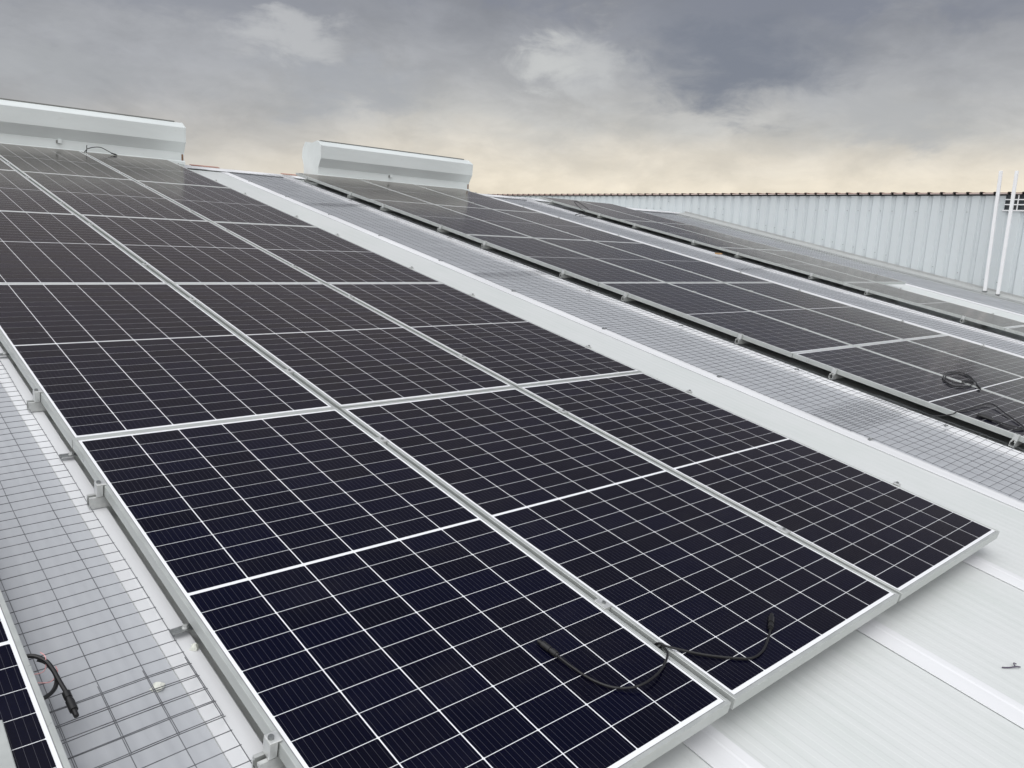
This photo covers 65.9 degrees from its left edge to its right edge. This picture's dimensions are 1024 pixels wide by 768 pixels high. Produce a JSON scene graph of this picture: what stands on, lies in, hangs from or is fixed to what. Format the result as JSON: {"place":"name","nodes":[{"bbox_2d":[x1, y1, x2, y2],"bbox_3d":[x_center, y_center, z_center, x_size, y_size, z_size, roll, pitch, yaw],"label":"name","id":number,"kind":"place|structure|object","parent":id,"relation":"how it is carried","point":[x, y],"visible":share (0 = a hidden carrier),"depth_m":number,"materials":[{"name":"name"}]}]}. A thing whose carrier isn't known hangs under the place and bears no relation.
{"place":"outdoors","nodes":[
{"label":"outdoors","id":0,"kind":"place"},
{"bbox_2d":[0,164,1023,767],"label":"roof","id":1,"kind":"structure","parent":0,"point":[926,676],"depth_m":2.70,"materials":[{"name":"white metal"}]},
{"bbox_2d":[0,590,70,767],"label":"solar panel","id":2,"kind":"object","parent":1,"relation":"on","point":[34,740],"visible":1,"depth_m":1.66,"materials":[{"name":"black"}]},
{"bbox_2d":[0,720,15,767],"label":"aluminium strip","id":3,"kind":"object","parent":2,"relation":"on","point":[6,758],"visible":1,"depth_m":1.54,"materials":[{"name":"silver metal"}]},
{"bbox_2d":[26,652,78,717],"bbox_3d":[-1.068,0.679,1.773,0.121,0.040,0.240,-7,25,-42],"label":"panel cable","id":4,"kind":"object","parent":2,"relation":"hanging from","point":[70,702],"visible":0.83,"depth_m":1.79,"materials":[{"name":"black rubber"}]},
{"bbox_2d":[0,98,185,166],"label":"ridge ventilator","id":5,"kind":"object","parent":1,"relation":"on","point":[27,123],"visible":0.96,"depth_m":9.91,"materials":[{"name":"paint"}]},
{"bbox_2d":[0,361,224,767],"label":"wire mesh","id":6,"kind":"object","parent":1,"relation":"on","point":[27,645],"visible":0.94,"depth_m":2.10,"materials":[{"name":"grey metal"}]},
{"bbox_2d":[59,451,77,458],"bbox_3d":[-1.579,0.254,2.827,0.071,0.024,0.026,-5,24,-40],"label":"bracket","id":7,"kind":"object","parent":6,"relation":"attached to","point":[71,454],"visible":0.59,"depth_m":2.82,"materials":[{"name":"metal"}]},
{"bbox_2d":[170,623,192,636],"bbox_3d":[-0.859,0.643,2.075,0.071,0.024,0.026,-8,26,-44],"label":"bracket","id":8,"kind":"object","parent":6,"relation":"attached to","point":[183,628],"visible":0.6,"depth_m":2.06,"materials":[{"name":"metal"}]},
{"bbox_2d":[49,657,254,767],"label":"wire mesh","id":9,"kind":"object","parent":1,"relation":"on","point":[129,753],"visible":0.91,"depth_m":1.76,"materials":[{"name":"grey metal"}]},
{"bbox_2d":[150,682,164,691],"bbox_3d":[-0.863,0.736,1.925,0.036,0.016,0.026,-7,25,-42],"label":"sealant blob","id":10,"kind":"object","parent":1,"relation":"on","point":[157,684],"visible":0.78,"depth_m":1.92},
{"bbox_2d":[189,643,198,650],"bbox_3d":[-0.816,0.674,2.026,0.023,0.016,0.021,-7,25,-42],"label":"sealant blob","id":11,"kind":"object","parent":1,"relation":"on","point":[194,646],"visible":1,"depth_m":2.02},
{"bbox_2d":[141,263,413,268],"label":"mounting rail","id":12,"kind":"object","parent":1,"relation":"attached to","point":[295,266],"visible":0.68,"depth_m":5.94,"materials":[{"name":"metal"}]},
{"bbox_2d":[212,222,442,283],"bbox_3d":[-1.622,-1.117,6.713,1.052,0.038,2.094,-7,25,-42],"label":"solar panel","id":13,"kind":"object","parent":12,"relation":"attached to","point":[322,255],"visible":0.99,"depth_m":6.58,"materials":[{"name":"black"}]},
{"bbox_2d":[229,172,371,206],"bbox_3d":[-2.946,-2.673,10.796,0.941,0.040,2.429,-7,25,-42],"label":"wire mesh","id":14,"kind":"object","parent":1,"relation":"on","point":[285,179],"visible":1,"depth_m":10.74,"materials":[{"name":"grey metal"}]},
{"bbox_2d":[27,345,590,411],"bbox_3d":[-0.692,-0.062,4.201,3.279,0.122,0.060,-7,25,-42],"label":"mounting rail","id":15,"kind":"object","parent":1,"relation":"attached to","point":[35,404],"visible":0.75,"depth_m":3.12,"materials":[{"name":"metal"}]},
{"bbox_2d":[172,283,514,409],"bbox_3d":[-1.057,-0.292,4.580,1.052,0.035,2.094,-7,25,-42],"label":"solar panel","id":16,"kind":"object","parent":15,"relation":"attached to","point":[334,347],"visible":0.96,"depth_m":4.39,"materials":[{"name":"black"}]},
{"bbox_2d":[326,283,641,387],"bbox_3d":[-0.262,-0.385,5.295,1.052,0.035,2.094,-7,25,-42],"label":"solar panel","id":17,"kind":"object","parent":15,"relation":"attached to","point":[516,351],"visible":0.99,"depth_m":5.13,"materials":[{"name":"black"}]},
{"bbox_2d":[188,293,474,301],"bbox_3d":[-1.508,-0.502,5.054,3.279,0.122,0.060,-7,25,-42],"label":"mounting rail","id":18,"kind":"object","parent":1,"relation":"attached to","point":[350,296],"visible":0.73,"depth_m":5.38,"materials":[{"name":"metal"}]},
{"bbox_2d":[0,283,335,447],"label":"solar panel","id":19,"kind":"object","parent":18,"relation":"on","point":[95,359],"visible":1,"depth_m":3.63,"materials":[{"name":"black"}]},
{"bbox_2d":[302,140,472,190],"bbox_3d":[-2.006,-3.586,13.219,2.990,0.615,0.616,-7,14,-42],"label":"ridge ventilator","id":20,"kind":"object","parent":1,"relation":"on","point":[329,158],"visible":0.94,"depth_m":12.81,"materials":[{"name":"paint"}]},
{"bbox_2d":[87,390,692,509],"bbox_3d":[-0.149,0.231,3.634,3.279,0.122,0.060,-7,25,-42],"label":"mounting rail","id":21,"kind":"object","parent":1,"relation":"attached to","point":[96,499],"visible":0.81,"depth_m":2.55,"materials":[{"name":"metal"}]},
{"bbox_2d":[304,176,475,192],"bbox_3d":[-1.832,-3.141,12.681,3.279,0.122,0.060,-7,25,-42],"label":"mounting rail","id":22,"kind":"object","parent":1,"relation":"attached to","point":[306,179],"visible":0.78,"depth_m":11.61,"materials":[{"name":"metal"}]},
{"bbox_2d":[296,173,430,203],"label":"solar panel","id":23,"kind":"object","parent":22,"relation":"on","point":[362,189],"visible":0.97,"depth_m":11.38,"materials":[{"name":"black"}]},
{"bbox_2d":[360,179,488,208],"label":"solar panel","id":24,"kind":"object","parent":22,"relation":"on","point":[425,194],"visible":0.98,"depth_m":12.13,"materials":[{"name":"black"}]},
{"bbox_2d":[414,184,540,212],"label":"solar panel","id":25,"kind":"object","parent":22,"relation":"on","point":[480,199],"visible":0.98,"depth_m":12.84,"materials":[{"name":"black"}]},
{"bbox_2d":[302,202,551,276],"bbox_3d":[-1.098,-1.680,8.870,0.941,0.040,3.583,-7,25,-42],"label":"wire mesh","id":26,"kind":"object","parent":1,"relation":"on","point":[423,228],"visible":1,"depth_m":8.71,"materials":[{"name":"grey metal"}]},
{"bbox_2d":[347,191,523,206],"bbox_3d":[-1.016,-2.700,11.828,3.279,0.122,0.060,-7,25,-42],"label":"mounting rail","id":27,"kind":"object","parent":1,"relation":"attached to","point":[350,196],"visible":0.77,"depth_m":10.76,"materials":[{"name":"metal"}]},
{"bbox_2d":[380,203,558,217],"bbox_3d":[-0.473,-2.407,11.261,3.279,0.122,0.060,-7,25,-42],"label":"mounting rail","id":28,"kind":"object","parent":1,"relation":"attached to","point":[382,208],"visible":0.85,"depth_m":10.19,"materials":[{"name":"metal"}]},
{"bbox_2d":[369,199,531,237],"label":"solar panel","id":29,"kind":"object","parent":28,"relation":"attached to","point":[452,221],"visible":1,"depth_m":9.94,"materials":[{"name":"black"}]},
{"bbox_2d":[438,205,590,240],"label":"solar panel","id":30,"kind":"object","parent":28,"relation":"on","point":[517,224],"visible":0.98,"depth_m":10.71,"materials":[{"name":"black"}]},
{"bbox_2d":[493,209,639,242],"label":"solar panel","id":31,"kind":"object","parent":28,"relation":"attached to","point":[579,230],"visible":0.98,"depth_m":11.43,"materials":[{"name":"black"}]},
{"bbox_2d":[437,224,618,235],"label":"mounting rail","id":32,"kind":"object","parent":1,"relation":"attached to","point":[440,229],"visible":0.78,"depth_m":9.34,"materials":[{"name":"metal"}]},
{"bbox_2d":[481,240,664,249],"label":"mounting rail","id":33,"kind":"object","parent":1,"relation":"attached to","point":[484,246],"visible":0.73,"depth_m":8.77,"materials":[{"name":"metal"}]},
{"bbox_2d":[252,481,900,767],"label":"mounting rail","id":34,"kind":"object","parent":1,"relation":"attached to","point":[267,757],"visible":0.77,"depth_m":1.70,"materials":[{"name":"metal"}]},
{"bbox_2d":[73,408,730,767],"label":"solar panel","id":35,"kind":"object","parent":34,"relation":"attached to","point":[344,590],"visible":1,"depth_m":2.20,"materials":[{"name":"black"}]},
{"bbox_2d":[537,639,668,688],"bbox_3d":[0.278,0.753,2.186,0.335,0.052,0.278,-7,25,-42],"label":"panel cable","id":36,"kind":"object","parent":35,"relation":"on","point":[545,646],"visible":0.94,"depth_m":2.11,"materials":[{"name":"black rubber"}]},
{"bbox_2d":[340,387,899,709],"bbox_3d":[0.302,0.443,3.161,1.052,0.035,2.094,-7,25,-42],"label":"solar panel","id":37,"kind":"object","parent":34,"relation":"attached to","point":[650,551],"visible":0.99,"depth_m":2.88,"materials":[{"name":"black"}]},
{"bbox_2d":[654,613,773,659],"bbox_3d":[0.650,0.759,2.335,0.478,0.041,0.159,-3,12,-27],"label":"panel cable","id":38,"kind":"object","parent":37,"relation":"on","point":[770,622],"visible":0.98,"depth_m":2.26,"materials":[{"name":"black rubber"}]},
{"bbox_2d":[518,372,999,601],"bbox_3d":[1.096,0.350,3.873,1.052,0.037,2.094,-7,25,-42],"label":"solar panel","id":39,"kind":"object","parent":34,"relation":"attached to","point":[903,543],"visible":1,"depth_m":3.64,"materials":[{"name":"black"}]},
{"bbox_2d":[497,197,770,269],"bbox_3d":[1.748,-2.583,13.111,0.941,0.040,5.414,-7,25,-42],"label":"wire mesh","id":40,"kind":"object","parent":1,"relation":"on","point":[730,265],"visible":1,"depth_m":12.88,"materials":[{"name":"grey metal"}]},
{"bbox_2d":[597,213,672,219],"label":"mounting rail","id":41,"kind":"object","parent":1,"relation":"attached to","point":[598,216],"visible":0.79,"depth_m":14.16,"materials":[{"name":"metal"}]},
{"bbox_2d":[559,269,741,277],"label":"mounting rail","id":42,"kind":"object","parent":1,"relation":"attached to","point":[563,274],"visible":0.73,"depth_m":7.92,"materials":[{"name":"metal"}]},
{"bbox_2d":[466,235,665,285],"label":"solar panel","id":43,"kind":"object","parent":42,"relation":"attached to","point":[593,271],"visible":0.98,"depth_m":8.51,"materials":[{"name":"black"}]},
{"bbox_2d":[535,238,722,282],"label":"solar panel","id":44,"kind":"object","parent":42,"relation":"attached to","point":[660,271],"visible":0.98,"depth_m":9.26,"materials":[{"name":"black"}]},
{"bbox_2d":[594,241,771,282],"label":"solar panel","id":45,"kind":"object","parent":42,"relation":"attached to","point":[709,270],"visible":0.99,"depth_m":9.98,"materials":[{"name":"black"}]},
{"bbox_2d":[632,223,673,228],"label":"mounting rail","id":46,"kind":"object","parent":1,"relation":"attached to","point":[634,226],"visible":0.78,"depth_m":13.58,"materials":[{"name":"metal"}]},
{"bbox_2d":[620,219,752,248],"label":"solar panel","id":47,"kind":"object","parent":46,"relation":"on","point":[708,241],"visible":0.99,"depth_m":13.31,"materials":[{"name":"black"}]},
{"bbox_2d":[658,222,786,250],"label":"solar panel","id":48,"kind":"object","parent":46,"relation":"on","point":[725,237],"visible":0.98,"depth_m":14.10,"materials":[{"name":"black"}]},
{"bbox_2d":[475,271,913,430],"bbox_3d":[1.202,-0.434,6.461,0.941,0.040,3.821,-7,25,-42],"label":"wire mesh","id":49,"kind":"object","parent":1,"relation":"on","point":[694,345],"visible":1,"depth_m":6.21,"materials":[{"name":"grey metal"}]},
{"bbox_2d":[621,289,800,300],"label":"mounting rail","id":50,"kind":"object","parent":1,"relation":"attached to","point":[624,298],"visible":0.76,"depth_m":7.35,"materials":[{"name":"metal"}]},
{"bbox_2d":[598,283,851,356],"bbox_3d":[1.901,-0.636,7.233,1.052,0.035,2.094,-7,25,-42],"label":"solar panel","id":51,"kind":"object","parent":50,"relation":"on","point":[786,339],"visible":1,"depth_m":7.07,"materials":[{"name":"black"}]},
{"bbox_2d":[669,283,902,345],"bbox_3d":[2.695,-0.728,7.946,1.052,0.036,2.094,-7,25,-42],"label":"solar panel","id":52,"kind":"object","parent":50,"relation":"attached to","point":[852,334],"visible":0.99,"depth_m":7.83,"materials":[{"name":"black"}]},
{"bbox_2d":[726,283,944,339],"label":"solar panel","id":53,"kind":"object","parent":50,"relation":"on","point":[869,320],"visible":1,"depth_m":8.55,"materials":[{"name":"black"}]},
{"bbox_2d":[691,240,764,245],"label":"mounting rail","id":54,"kind":"object","parent":1,"relation":"attached to","point":[693,242],"visible":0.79,"depth_m":12.73,"materials":[{"name":"metal"}]},
{"bbox_2d":[735,252,807,257],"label":"mounting rail","id":55,"kind":"object","parent":1,"relation":"attached to","point":[737,255],"visible":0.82,"depth_m":12.16,"materials":[{"name":"metal"}]},
{"bbox_2d":[735,320,903,343],"bbox_3d":[3.061,-0.499,7.567,3.279,0.122,0.060,-7,25,-42],"label":"mounting rail","id":56,"kind":"object","parent":1,"relation":"attached to","point":[739,340],"visible":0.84,"depth_m":6.50,"materials":[{"name":"metal"}]},
{"bbox_2d":[645,211,1023,313],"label":"wire mesh","id":57,"kind":"object","parent":1,"relation":"on","point":[789,243],"visible":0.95,"depth_m":14.78,"materials":[{"name":"grey metal"}]},
{"bbox_2d":[809,273,877,278],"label":"mounting rail","id":58,"kind":"object","parent":1,"relation":"attached to","point":[811,276],"visible":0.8,"depth_m":11.30,"materials":[{"name":"metal"}]},
{"bbox_2d":[718,247,873,284],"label":"solar panel","id":59,"kind":"object","parent":58,"relation":"attached to","point":[802,267],"visible":0.98,"depth_m":11.89,"materials":[{"name":"black"}]},
{"bbox_2d":[757,249,905,283],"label":"solar panel","id":60,"kind":"object","parent":58,"relation":"attached to","point":[880,279],"visible":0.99,"depth_m":12.64,"materials":[{"name":"black"}]},
{"bbox_2d":[739,267,1023,355],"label":"wire mesh","id":61,"kind":"object","parent":1,"relation":"on","point":[767,277],"visible":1,"depth_m":9.99,"materials":[{"name":"grey metal"}]},
{"bbox_2d":[864,288,901,294],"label":"mounting rail","id":62,"kind":"object","parent":1,"relation":"attached to","point":[867,292],"visible":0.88,"depth_m":10.73,"materials":[{"name":"metal"}]},
{"bbox_2d":[829,344,984,379],"bbox_3d":[3.604,-0.206,7.000,3.279,0.122,0.060,-7,25,-42],"label":"mounting rail","id":63,"kind":"object","parent":1,"relation":"attached to","point":[833,375],"visible":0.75,"depth_m":5.92,"materials":[{"name":"metal"}]},
{"bbox_2d":[792,346,1023,442],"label":"solar panel","id":64,"kind":"object","parent":63,"relation":"on","point":[928,389],"visible":0.98,"depth_m":5.88,"materials":[{"name":"black"}]},
{"bbox_2d":[943,371,980,389],"bbox_3d":[3.582,-0.013,6.275,0.613,0.053,0.333,-7,25,-42],"label":"panel cable","id":65,"kind":"object","parent":64,"relation":"on","point":[977,385],"visible":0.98,"depth_m":6.23,"materials":[{"name":"black rubber"}]},
{"bbox_2d":[922,403,1023,429],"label":"panel cable","id":66,"kind":"object","parent":64,"relation":"on","point":[986,417],"visible":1,"depth_m":5.30,"materials":[{"name":"black rubber"}]},
{"bbox_2d":[856,340,1023,402],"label":"solar panel","id":67,"kind":"object","parent":63,"relation":"on","point":[998,382],"visible":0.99,"depth_m":6.78,"materials":[{"name":"black"}]},
{"bbox_2d":[813,395,1023,500],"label":"wire mesh","id":68,"kind":"object","parent":1,"relation":"on","point":[931,439],"visible":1,"depth_m":4.96,"materials":[{"name":"grey metal"}]},
{"bbox_2d":[960,313,993,322],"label":"mounting rail","id":69,"kind":"object","parent":1,"relation":"attached to","point":[962,320],"visible":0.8,"depth_m":9.88,"materials":[{"name":"metal"}]},
{"bbox_2d":[843,282,1023,330],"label":"solar panel","id":70,"kind":"object","parent":69,"relation":"attached to","point":[956,310],"visible":1,"depth_m":10.46,"materials":[{"name":"black"}]},
{"bbox_2d":[1008,433,1022,447],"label":"mounting rail","id":71,"kind":"object","parent":1,"relation":"attached to","point":[1014,441],"visible":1,"depth_m":5.07,"materials":[{"name":"metal"}]},
{"bbox_2d":[907,335,1023,376],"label":"solar panel","id":72,"kind":"object","parent":71,"relation":"attached to","point":[989,357],"visible":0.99,"depth_m":7.58,"materials":[{"name":"black"}]},
{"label":"mounting rail","id":73,"kind":"object","parent":1,"relation":"attached to","visible":0},
{"bbox_2d":[1004,326,1023,335],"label":"solar panel","id":74,"kind":"object","parent":73,"relation":"attached to","point":[1018,330],"visible":1,"depth_m":9.53,"materials":[{"name":"black"}]},
{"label":"mounting rail","id":75,"kind":"object","parent":1,"relation":"attached to","visible":0},
{"bbox_2d":[539,197,653,221],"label":"solar panel","id":76,"kind":"object","parent":75,"relation":"attached to","point":[607,213],"visible":0.95,"depth_m":14.74,"materials":[{"name":"black"}]},
{"bbox_2d":[574,201,594,216],"bbox_3d":[1.180,-3.148,14.168,0.750,0.164,0.798,-7,25,-42],"label":"panel cable","id":77,"kind":"object","parent":76,"relation":"on","point":[582,209],"visible":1,"depth_m":14.23,"materials":[{"name":"black rubber"}]},
{"bbox_2d":[578,200,688,224],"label":"solar panel","id":78,"kind":"object","parent":75,"relation":"on","point":[640,214],"visible":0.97,"depth_m":15.54,"materials":[{"name":"black"}]},
{"bbox_2d":[0,0,1023,193],"label":"sky","id":79,"kind":"structure","parent":0,"point":[539,96],"materials":[{"name":"grey"}]},
{"label":"ground","id":80,"kind":"structure","parent":0,"visible":0},
{"bbox_2d":[490,192,1023,304],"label":"corrugated shed","id":81,"kind":"structure","parent":80,"relation":"on","point":[943,237],"depth_m":15.31,"materials":[{"name":"metal"}]},
{"bbox_2d":[982,171,1002,291],"bbox_3d":[8.381,-2.649,13.763,0.070,2.068,0.060,-7,13,-42],"label":"white pole","id":82,"kind":"object","parent":81,"relation":"on","point":[996,204],"visible":1,"depth_m":13.74,"materials":[{"name":"metal"}]},
{"bbox_2d":[995,171,1018,294],"bbox_3d":[8.532,-2.588,13.603,0.070,2.101,0.060,-7,14,-42],"label":"white pole","id":83,"kind":"object","parent":81,"relation":"on","point":[1008,225],"visible":1,"depth_m":13.58,"materials":[{"name":"metal"}]},
{"bbox_2d":[1002,195,1023,210],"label":"window","id":84,"kind":"structure","parent":81,"relation":"in","point":[1019,199],"depth_m":13.67,"materials":[{"name":"grey glass"}]},
{"label":"mounting rail","id":85,"kind":"object","parent":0,"visible":0},
{"bbox_2d":[0,211,166,282],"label":"solar panel","id":86,"kind":"object","parent":85,"relation":"on","point":[36,247],"visible":0.98,"depth_m":5.16,"materials":[{"name":"black"}]},
{"bbox_2d":[79,215,321,284],"bbox_3d":[-2.416,-1.026,6.002,1.052,0.035,2.094,-7,25,-42],"label":"solar panel","id":87,"kind":"object","parent":85,"relation":"attached to","point":[170,251],"visible":0.99,"depth_m":5.86,"materials":[{"name":"black"}]},
{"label":"mounting rail","id":88,"kind":"object","parent":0,"visible":0},
{"bbox_2d":[0,170,74,213],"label":"solar panel","id":89,"kind":"object","parent":88,"relation":"on","point":[19,191],"visible":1,"depth_m":6.66,"materials":[{"name":"black"}]},
{"bbox_2d":[20,171,207,220],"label":"solar panel","id":90,"kind":"object","parent":88,"relation":"attached to","point":[84,195],"visible":0.96,"depth_m":7.30,"materials":[{"name":"black"}]},
{"bbox_2d":[136,181,316,226],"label":"solar panel","id":91,"kind":"object","parent":88,"relation":"on","point":[218,204],"visible":0.98,"depth_m":8.02,"materials":[{"name":"black"}]},
{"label":"mounting rail","id":92,"kind":"object","parent":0,"visible":0},
{"bbox_2d":[0,158,16,170],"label":"solar panel","id":93,"kind":"object","parent":92,"relation":"attached to","point":[4,165],"visible":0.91,"depth_m":7.89,"materials":[{"name":"black"}]},
{"bbox_2d":[0,143,131,179],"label":"solar panel","id":94,"kind":"object","parent":92,"relation":"on","point":[19,158],"visible":0.99,"depth_m":8.72,"materials":[{"name":"black"}]},
{"bbox_2d":[81,151,229,187],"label":"solar panel","id":95,"kind":"object","parent":92,"relation":"on","point":[134,168],"visible":0.97,"depth_m":9.46,"materials":[{"name":"black"}]},
{"bbox_2d":[84,145,116,155],"bbox_3d":[-5.208,-2.928,9.962,0.413,0.133,0.089,-7,25,-42],"label":"panel cable","id":96,"kind":"object","parent":95,"relation":"on","point":[98,147],"visible":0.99,"depth_m":9.96,"materials":[{"name":"black rubber"}]}
]}

